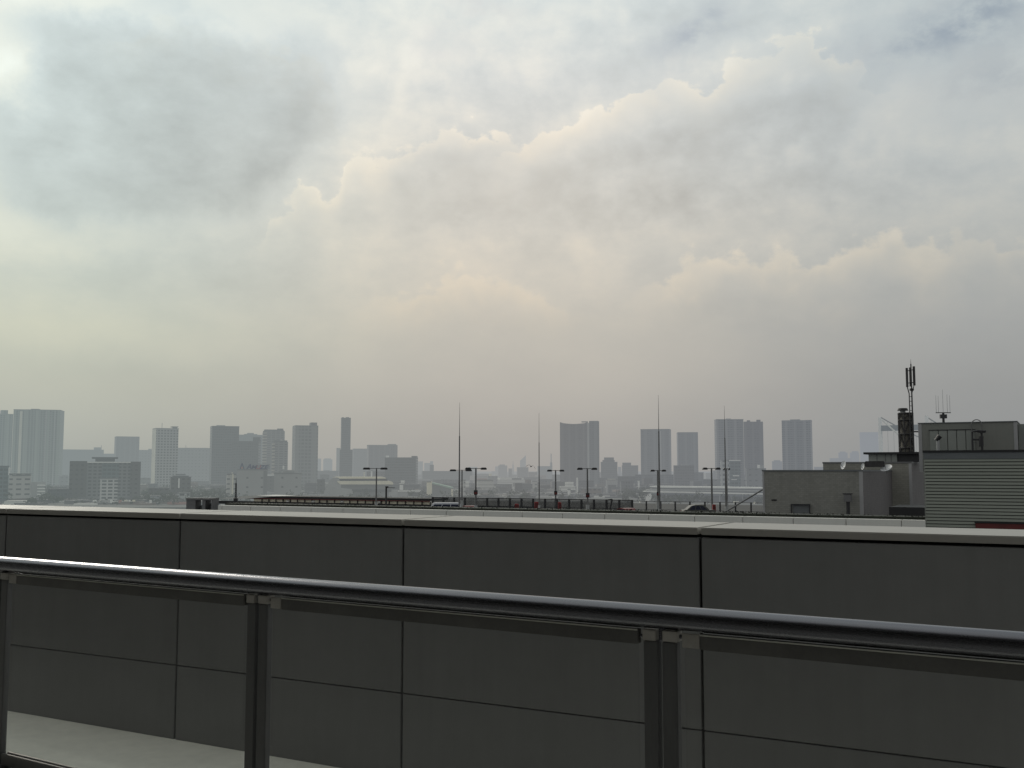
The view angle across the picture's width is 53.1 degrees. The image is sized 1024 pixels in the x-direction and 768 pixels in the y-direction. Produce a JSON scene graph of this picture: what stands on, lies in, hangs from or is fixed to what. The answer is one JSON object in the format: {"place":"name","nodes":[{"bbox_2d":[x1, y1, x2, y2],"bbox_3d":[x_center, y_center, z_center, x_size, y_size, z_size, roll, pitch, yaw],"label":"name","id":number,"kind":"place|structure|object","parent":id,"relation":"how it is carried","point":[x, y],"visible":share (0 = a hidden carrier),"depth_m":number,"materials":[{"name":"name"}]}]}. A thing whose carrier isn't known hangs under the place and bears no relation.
{"place":"outdoors","nodes":[
{"label":"outdoors","id":0,"kind":"place"},
{"bbox_2d":[0,410,12,481],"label":"apartment tower","id":1,"kind":"structure","parent":0,"point":[6,425],"depth_m":1797.29,"materials":[{"name":"concrete"}]},
{"bbox_2d":[11,409,64,484],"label":"apartment tower","id":2,"kind":"structure","parent":0,"point":[37,444],"depth_m":1685.98,"materials":[{"name":"concrete"}]},
{"bbox_2d":[114,436,139,461],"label":"office tower","id":3,"kind":"structure","parent":0,"point":[126,448],"depth_m":2286.35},
{"bbox_2d":[151,426,178,487],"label":"office tower","id":4,"kind":"structure","parent":0,"point":[164,463],"depth_m":1540.06,"materials":[{"name":"concrete"}]},
{"bbox_2d":[177,448,209,480],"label":"building","id":5,"kind":"structure","parent":0,"point":[193,463],"depth_m":2085.46,"materials":[{"name":"concrete"}]},
{"bbox_2d":[186,498,218,509],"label":"rooftop shelter","id":6,"kind":"object","parent":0,"point":[207,503],"visible":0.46,"depth_m":170.33,"materials":[{"name":"metal"}]},
{"bbox_2d":[209,425,238,483],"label":"office tower","id":7,"kind":"structure","parent":0,"point":[222,437],"depth_m":1537.11,"materials":[{"name":"concrete"}]},
{"bbox_2d":[232,437,260,481],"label":"building","id":8,"kind":"structure","parent":0,"point":[246,452],"depth_m":1489.21,"materials":[{"name":"concrete"}]},
{"bbox_2d":[267,475,273,491],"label":"building","id":9,"kind":"structure","parent":0,"point":[270,483],"depth_m":1242.43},
{"bbox_2d":[262,429,284,474],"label":"apartment tower","id":10,"kind":"structure","parent":0,"point":[269,436],"depth_m":1632.90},
{"bbox_2d":[292,422,317,489],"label":"office tower","id":11,"kind":"structure","parent":0,"point":[305,450],"depth_m":1490.31,"materials":[{"name":"concrete"}]},
{"bbox_2d":[323,458,331,470],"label":"hazy tower","id":12,"kind":"structure","parent":0,"point":[327,463],"depth_m":4578.15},
{"bbox_2d":[336,448,339,470],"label":"building","id":13,"kind":"structure","parent":0,"point":[337,458],"depth_m":2292.26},
{"bbox_2d":[339,417,352,476],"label":"slim tower","id":14,"kind":"structure","parent":0,"point":[346,458],"depth_m":1741.83,"materials":[{"name":"concrete"}]},
{"bbox_2d":[0,478,710,504],"bbox_3d":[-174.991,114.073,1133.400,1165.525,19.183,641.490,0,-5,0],"label":"waterfront roofs","id":15,"kind":"structure","parent":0,"point":[484,486],"depth_m":1230.26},
{"bbox_2d":[2,471,762,508],"bbox_3d":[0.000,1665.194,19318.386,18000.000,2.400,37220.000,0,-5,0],"label":"ground","id":16,"kind":"structure","parent":0,"point":[171,506],"depth_m":865.67,"materials":[{"name":"concrete"}]},
{"bbox_2d":[0,466,9,498],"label":"building","id":17,"kind":"structure","parent":16,"relation":"on","point":[4,474],"depth_m":926.45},
{"bbox_2d":[8,473,45,500],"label":"building","id":18,"kind":"structure","parent":16,"relation":"on","point":[21,485],"depth_m":924.03,"materials":[{"name":"concrete"}]},
{"bbox_2d":[48,488,68,497],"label":"block","id":19,"kind":"structure","parent":16,"relation":"on","point":[63,492],"depth_m":952.65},
{"bbox_2d":[59,476,68,484],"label":"block","id":20,"kind":"structure","parent":16,"relation":"on","point":[63,480],"depth_m":1690.44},
{"bbox_2d":[62,445,103,475],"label":"building","id":21,"kind":"structure","parent":16,"relation":"on","point":[69,455],"depth_m":2675.50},
{"bbox_2d":[69,457,140,499],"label":"building","id":22,"kind":"structure","parent":16,"relation":"on","point":[84,478],"depth_m":975.42,"materials":[{"name":"concrete"}]},
{"bbox_2d":[100,478,117,499],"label":"building","id":23,"kind":"structure","parent":16,"relation":"on","point":[108,488],"depth_m":893.58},
{"bbox_2d":[140,478,150,483],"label":"block","id":24,"kind":"structure","parent":16,"relation":"on","point":[145,480],"depth_m":1491.03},
{"bbox_2d":[139,449,151,477],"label":"building","id":25,"kind":"structure","parent":16,"relation":"on","point":[145,457],"depth_m":2386.61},
{"bbox_2d":[149,488,169,494],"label":"block","id":26,"kind":"structure","parent":16,"relation":"on","point":[163,490],"depth_m":942.11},
{"bbox_2d":[170,474,190,493],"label":"building","id":27,"kind":"structure","parent":16,"relation":"on","point":[179,484],"depth_m":992.49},
{"bbox_2d":[177,492,190,499],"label":"block","id":28,"kind":"structure","parent":16,"relation":"on","point":[182,496],"depth_m":883.34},
{"bbox_2d":[226,472,235,499],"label":"building","id":29,"kind":"structure","parent":16,"relation":"on","point":[230,483],"depth_m":943.45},
{"bbox_2d":[239,433,261,463],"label":"building","id":30,"kind":"structure","parent":16,"relation":"on","point":[247,437],"depth_m":2187.51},
{"bbox_2d":[237,463,269,500],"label":"building","id":31,"kind":"structure","parent":16,"relation":"on","point":[252,479],"depth_m":941.62,"materials":[{"name":"concrete"}]},
{"bbox_2d":[271,440,287,474],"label":"apartment tower","id":32,"kind":"structure","parent":16,"relation":"on","point":[279,454],"depth_m":1438.35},
{"bbox_2d":[274,466,301,495],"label":"building","id":33,"kind":"structure","parent":16,"relation":"on","point":[285,481],"depth_m":961.43,"materials":[{"name":"concrete"}]},
{"bbox_2d":[317,479,324,493],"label":"building","id":34,"kind":"structure","parent":16,"relation":"on","point":[320,484],"depth_m":1172.38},
{"bbox_2d":[317,470,338,478],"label":"block","id":35,"kind":"structure","parent":16,"relation":"on","point":[332,473],"depth_m":2184.03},
{"bbox_2d":[352,449,366,476],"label":"building","id":36,"kind":"structure","parent":16,"relation":"on","point":[359,461],"depth_m":2585.02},
{"bbox_2d":[324,477,397,496],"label":"curved roof terminal","id":37,"kind":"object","parent":16,"relation":"on","point":[339,486],"visible":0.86,"depth_m":982.59,"materials":[{"name":"metal"}]},
{"bbox_2d":[366,471,384,476],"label":"block","id":38,"kind":"structure","parent":16,"relation":"on","point":[380,473],"depth_m":1588.56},
{"bbox_2d":[367,444,397,470],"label":"building","id":39,"kind":"structure","parent":16,"relation":"on","point":[377,455],"depth_m":2083.42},
{"bbox_2d":[3,484,762,504],"bbox_3d":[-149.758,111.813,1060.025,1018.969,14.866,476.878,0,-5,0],"label":"waterfront trees","id":40,"kind":"object","parent":16,"relation":"on","point":[204,492],"visible":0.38,"depth_m":904.52,"materials":[{"name":"plant"}]},
{"bbox_2d":[62,466,744,485],"bbox_3d":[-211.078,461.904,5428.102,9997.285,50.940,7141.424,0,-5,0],"label":"distant city","id":41,"kind":"object","parent":16,"relation":"on","point":[505,480],"visible":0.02,"depth_m":2139.70},
{"bbox_2d":[391,484,420,489],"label":"block","id":42,"kind":"structure","parent":16,"relation":"on","point":[415,486],"depth_m":1287.00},
{"bbox_2d":[398,490,420,496],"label":"shed","id":43,"kind":"structure","parent":16,"relation":"on","point":[401,493],"depth_m":1010.33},
{"bbox_2d":[427,481,431,495],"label":"silo","id":44,"kind":"object","parent":16,"relation":"on","point":[429,487],"visible":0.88,"depth_m":1014.12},
{"bbox_2d":[432,482,453,496],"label":"sloped roof shed","id":45,"kind":"structure","parent":16,"relation":"on","point":[437,488],"depth_m":1061.38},
{"bbox_2d":[430,479,460,486],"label":"block","id":46,"kind":"structure","parent":16,"relation":"on","point":[439,481],"depth_m":1683.98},
{"bbox_2d":[488,474,497,483],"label":"building","id":47,"kind":"structure","parent":16,"relation":"on","point":[494,477],"depth_m":1888.47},
{"bbox_2d":[578,480,593,487],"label":"block","id":48,"kind":"structure","parent":16,"relation":"on","point":[582,483],"depth_m":1389.85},
{"bbox_2d":[580,488,601,494],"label":"block","id":49,"kind":"structure","parent":16,"relation":"on","point":[592,491],"depth_m":1139.75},
{"bbox_2d":[606,479,616,492],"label":"building","id":50,"kind":"structure","parent":16,"relation":"on","point":[610,483],"depth_m":1291.06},
{"bbox_2d":[617,476,634,484],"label":"block","id":51,"kind":"structure","parent":16,"relation":"on","point":[624,478],"depth_m":1488.34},
{"bbox_2d":[621,481,633,492],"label":"block","id":52,"kind":"structure","parent":16,"relation":"on","point":[629,484],"depth_m":1241.38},
{"bbox_2d":[635,474,673,483],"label":"block","id":53,"kind":"structure","parent":16,"relation":"on","point":[666,479],"depth_m":1434.02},
{"bbox_2d":[673,465,693,485],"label":"building","id":54,"kind":"structure","parent":16,"relation":"on","point":[683,475],"depth_m":1389.80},
{"bbox_2d":[694,472,703,485],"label":"building","id":55,"kind":"structure","parent":16,"relation":"on","point":[698,476],"depth_m":1491.35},
{"bbox_2d":[642,486,762,501],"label":"tiered waterfront hall","id":56,"kind":"structure","parent":16,"relation":"on","point":[670,491],"depth_m":918.24,"materials":[{"name":"concrete"}]},
{"bbox_2d":[720,460,728,486],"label":"building","id":57,"kind":"structure","parent":16,"relation":"on","point":[722,464],"depth_m":1143.76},
{"bbox_2d":[713,479,745,486],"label":"block","id":58,"kind":"structure","parent":16,"relation":"on","point":[716,482],"depth_m":1241.54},
{"bbox_2d":[729,460,740,486],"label":"building","id":59,"kind":"structure","parent":16,"relation":"on","point":[734,474],"depth_m":1173.34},
{"bbox_2d":[745,465,765,486],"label":"building","id":60,"kind":"structure","parent":16,"relation":"on","point":[754,477],"depth_m":1191.57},
{"bbox_2d":[859,432,878,461],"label":"hazy tower","id":61,"kind":"structure","parent":16,"relation":"on","point":[869,442],"depth_m":5577.97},
{"bbox_2d":[385,456,417,483],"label":"building","id":62,"kind":"structure","parent":0,"point":[399,469],"depth_m":1486.80,"materials":[{"name":"concrete"}]},
{"bbox_2d":[418,461,422,474],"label":"hazy tower","id":63,"kind":"structure","parent":0,"point":[420,466],"depth_m":4479.88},
{"bbox_2d":[424,461,432,470],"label":"hazy tower","id":64,"kind":"structure","parent":0,"point":[426,466],"depth_m":4377.34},
{"bbox_2d":[422,465,471,480],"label":"building","id":65,"kind":"structure","parent":0,"point":[431,474],"depth_m":2277.81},
{"bbox_2d":[498,464,506,476],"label":"building","id":66,"kind":"structure","parent":0,"point":[502,470],"depth_m":3580.20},
{"bbox_2d":[0,0,1023,470],"label":"sky","id":67,"kind":"structure","parent":0,"point":[527,218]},
{"bbox_2d":[517,467,528,476],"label":"building","id":68,"kind":"structure","parent":0,"point":[522,471],"depth_m":2683.95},
{"bbox_2d":[537,454,551,478],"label":"building","id":69,"kind":"structure","parent":0,"point":[543,470],"depth_m":2483.79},
{"bbox_2d":[560,421,599,486],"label":"apartment tower","id":70,"kind":"structure","parent":0,"point":[579,445],"depth_m":1585.88,"materials":[{"name":"concrete"}]},
{"bbox_2d":[430,500,762,512],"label":"roof deck","id":71,"kind":"structure","parent":0,"point":[670,507],"depth_m":174.41,"materials":[{"name":"concrete"}]},
{"bbox_2d":[363,468,387,504],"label":"street lamp","id":72,"kind":"object","parent":71,"relation":"on","point":[376,502],"visible":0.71,"depth_m":139.31,"materials":[{"name":"metal"}]},
{"bbox_2d":[219,495,540,507],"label":"covered walkway","id":73,"kind":"structure","parent":71,"relation":"on","point":[392,501],"depth_m":172.39,"materials":[{"name":"paint"}]},
{"bbox_2d":[431,502,460,506],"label":"parked van","id":74,"kind":"object","parent":71,"relation":"on","point":[447,504],"visible":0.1,"depth_m":125.50,"materials":[{"name":"white paint"}]},
{"bbox_2d":[458,407,459,506],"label":"lightning rod","id":75,"kind":"object","parent":71,"relation":"on","point":[459,464],"visible":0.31,"depth_m":115.53,"materials":[{"name":"metal"}]},
{"bbox_2d":[450,469,471,506],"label":"street lamp","id":76,"kind":"object","parent":71,"relation":"on","point":[461,484],"visible":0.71,"depth_m":149.25,"materials":[{"name":"metal"}]},
{"bbox_2d":[465,468,486,506],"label":"street lamp","id":77,"kind":"object","parent":71,"relation":"on","point":[475,493],"visible":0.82,"depth_m":127.35,"materials":[{"name":"metal"}]},
{"bbox_2d":[432,497,632,509],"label":"fence","id":78,"kind":"object","parent":71,"relation":"on","point":[576,502],"visible":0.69,"depth_m":150.15,"materials":[{"name":"metal"}]},
{"bbox_2d":[538,449,539,507],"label":"lightning rod","id":79,"kind":"object","parent":71,"relation":"on","point":[539,479],"visible":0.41,"depth_m":123.42,"materials":[{"name":"metal"}]},
{"bbox_2d":[547,470,563,508],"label":"street lamp","id":80,"kind":"object","parent":71,"relation":"on","point":[555,492],"visible":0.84,"depth_m":151.22,"materials":[{"name":"metal"}]},
{"bbox_2d":[218,505,926,526],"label":"roof parapet","id":81,"kind":"structure","parent":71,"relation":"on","point":[786,520],"depth_m":32.97,"materials":[{"name":"concrete"}]},
{"bbox_2d":[577,468,596,508],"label":"street lamp","id":82,"kind":"object","parent":71,"relation":"on","point":[587,496],"visible":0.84,"depth_m":129.28,"materials":[{"name":"metal"}]},
{"bbox_2d":[650,470,665,508],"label":"street lamp","id":83,"kind":"object","parent":71,"relation":"on","point":[657,505],"visible":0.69,"depth_m":149.16,"materials":[{"name":"metal"}]},
{"bbox_2d":[658,400,660,510],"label":"lightning rod","id":84,"kind":"object","parent":71,"relation":"on","point":[659,458],"visible":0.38,"depth_m":111.67,"materials":[{"name":"metal"}]},
{"bbox_2d":[681,504,715,511],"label":"parked car","id":85,"kind":"object","parent":71,"relation":"on","point":[698,508],"visible":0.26,"depth_m":124.41,"materials":[{"name":"grey paint"}]},
{"bbox_2d":[636,501,762,512],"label":"post and rail fence","id":86,"kind":"object","parent":71,"relation":"on","point":[750,511],"visible":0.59,"depth_m":138.43,"materials":[{"name":"metal"}]},
{"bbox_2d":[702,468,720,508],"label":"street lamp","id":87,"kind":"object","parent":71,"relation":"on","point":[711,484],"visible":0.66,"depth_m":131.30,"materials":[{"name":"metal"}]},
{"bbox_2d":[724,411,726,510],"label":"lightning rod","id":88,"kind":"object","parent":71,"relation":"on","point":[725,466],"visible":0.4,"depth_m":119.55,"materials":[{"name":"metal"}]},
{"bbox_2d":[724,489,762,511],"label":"leaning pole","id":89,"kind":"object","parent":71,"relation":"on","point":[744,500],"visible":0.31,"depth_m":117.23,"materials":[{"name":"metal"}]},
{"bbox_2d":[843,493,852,513],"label":"electrical box","id":90,"kind":"object","parent":71,"relation":"on","point":[847,498],"visible":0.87,"depth_m":83.60,"materials":[{"name":"metal"}]},
{"bbox_2d":[922,450,1023,529],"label":"slatted building","id":91,"kind":"structure","parent":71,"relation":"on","point":[981,489],"depth_m":27.87,"materials":[{"name":"metal"}]},
{"bbox_2d":[935,435,941,449],"bbox_3d":[14.145,2.016,33.965,0.239,0.691,0.170,-3,-5,28],"label":"vent pipe","id":92,"kind":"object","parent":91,"relation":"on","point":[938,438],"visible":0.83,"depth_m":33.93,"materials":[{"name":"metal"}]},
{"bbox_2d":[918,421,1023,471],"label":"plant block","id":93,"kind":"structure","parent":91,"relation":"on","point":[1003,435],"depth_m":33.83,"materials":[{"name":"paint"}]},
{"bbox_2d":[936,390,950,421],"bbox_3d":[15.039,0.815,35.730,0.520,1.242,0.200,0,-5,0],"label":"whip antenna","id":94,"kind":"object","parent":93,"relation":"on","point":[943,416],"visible":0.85,"depth_m":35.69,"materials":[{"name":"paint"}]},
{"bbox_2d":[971,430,985,449],"bbox_3d":[15.165,1.870,33.253,0.450,0.761,0.133,-3,-5,28],"label":"pipe stand","id":95,"kind":"object","parent":91,"relation":"on","point":[981,441],"visible":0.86,"depth_m":33.21,"materials":[{"name":"paint"}]},
{"bbox_2d":[601,457,616,478],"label":"building","id":96,"kind":"structure","parent":0,"point":[608,467],"depth_m":1887.29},
{"bbox_2d":[622,463,637,475],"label":"building","id":97,"kind":"structure","parent":0,"point":[628,469],"depth_m":2036.29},
{"bbox_2d":[640,429,671,474],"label":"apartment tower","id":98,"kind":"structure","parent":0,"point":[649,449],"depth_m":1737.34,"materials":[{"name":"concrete"}]},
{"bbox_2d":[676,432,697,471],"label":"office tower","id":99,"kind":"structure","parent":0,"point":[687,448],"depth_m":1788.68,"materials":[{"name":"concrete"}]},
{"bbox_2d":[714,419,763,478],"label":"apartment tower","id":100,"kind":"structure","parent":0,"point":[745,446],"depth_m":1489.37,"materials":[{"name":"concrete"}]},
{"bbox_2d":[772,460,781,469],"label":"building","id":101,"kind":"structure","parent":0,"point":[776,464],"depth_m":2984.40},
{"bbox_2d":[782,419,812,469],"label":"apartment tower","id":102,"kind":"structure","parent":0,"point":[797,450],"depth_m":1489.30,"materials":[{"name":"concrete"}]},
{"bbox_2d":[762,470,892,514],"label":"flat-roofed concrete building","id":103,"kind":"structure","parent":0,"point":[805,491],"depth_m":86.29,"materials":[{"name":"grey concrete"}]},
{"bbox_2d":[865,461,884,466],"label":"roof unit","id":104,"kind":"structure","parent":103,"relation":"on","point":[874,463],"depth_m":87.36,"materials":[{"name":"metal"}]},
{"bbox_2d":[829,458,851,461],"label":"building","id":105,"kind":"structure","parent":0,"point":[840,459],"depth_m":4276.59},
{"bbox_2d":[850,451,858,461],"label":"hazy tower","id":106,"kind":"structure","parent":0,"point":[854,455],"depth_m":4779.99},
{"bbox_2d":[822,462,925,505],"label":"flat-roofed rooftop plant building","id":107,"kind":"structure","parent":0,"point":[908,478],"depth_m":98.03,"materials":[{"name":"concrete"}]},
{"bbox_2d":[863,452,918,461],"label":"rooftop shed","id":108,"kind":"structure","parent":107,"relation":"on","point":[896,456],"depth_m":99.56,"materials":[{"name":"paint"}]},
{"bbox_2d":[897,408,917,451],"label":"lattice stack","id":109,"kind":"object","parent":108,"relation":"on","point":[903,431],"visible":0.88,"depth_m":100.22,"materials":[{"name":"metal"}]},
{"bbox_2d":[905,364,915,451],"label":"antenna mast","id":110,"kind":"object","parent":108,"relation":"on","point":[911,389],"visible":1,"depth_m":99.60,"materials":[{"name":"metal"}]},
{"bbox_2d":[878,416,934,451],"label":"suspension bridge","id":111,"kind":"structure","parent":0,"point":[887,427],"depth_m":756.96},
{"bbox_2d":[889,505,926,515],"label":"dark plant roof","id":112,"kind":"structure","parent":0,"point":[912,510],"depth_m":78.65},
{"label":"planter bed","id":113,"kind":"structure","parent":0,"visible":0},
{"bbox_2d":[225,502,924,519],"bbox_3d":[0.227,5.404,35.322,26.350,2.336,0.903,-3,-5,28],"label":"rooftop","id":114,"kind":"object","parent":113,"relation":"in","point":[774,514],"visible":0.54,"depth_m":33.51,"materials":[{"name":"concrete"}]},
{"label":"terrace floor","id":115,"kind":"structure","parent":0,"visible":0},
{"bbox_2d":[6,711,338,767],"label":"ledge","id":116,"kind":"object","parent":115,"relation":"on","point":[74,744],"visible":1,"depth_m":5.41,"materials":[{"name":"concrete"}]},
{"bbox_2d":[0,505,1023,767],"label":"parapet wall","id":117,"kind":"structure","parent":116,"relation":"on","point":[360,693],"depth_m":4.69,"materials":[{"name":"concrete"}]},
{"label":"curb","id":118,"kind":"structure","parent":116,"relation":"on","visible":0},
{"bbox_2d":[0,556,1023,767],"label":"terrace railing","id":119,"kind":"object","parent":118,"relation":"on","point":[667,625],"visible":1,"depth_m":3.01,"materials":[{"name":"metal"}]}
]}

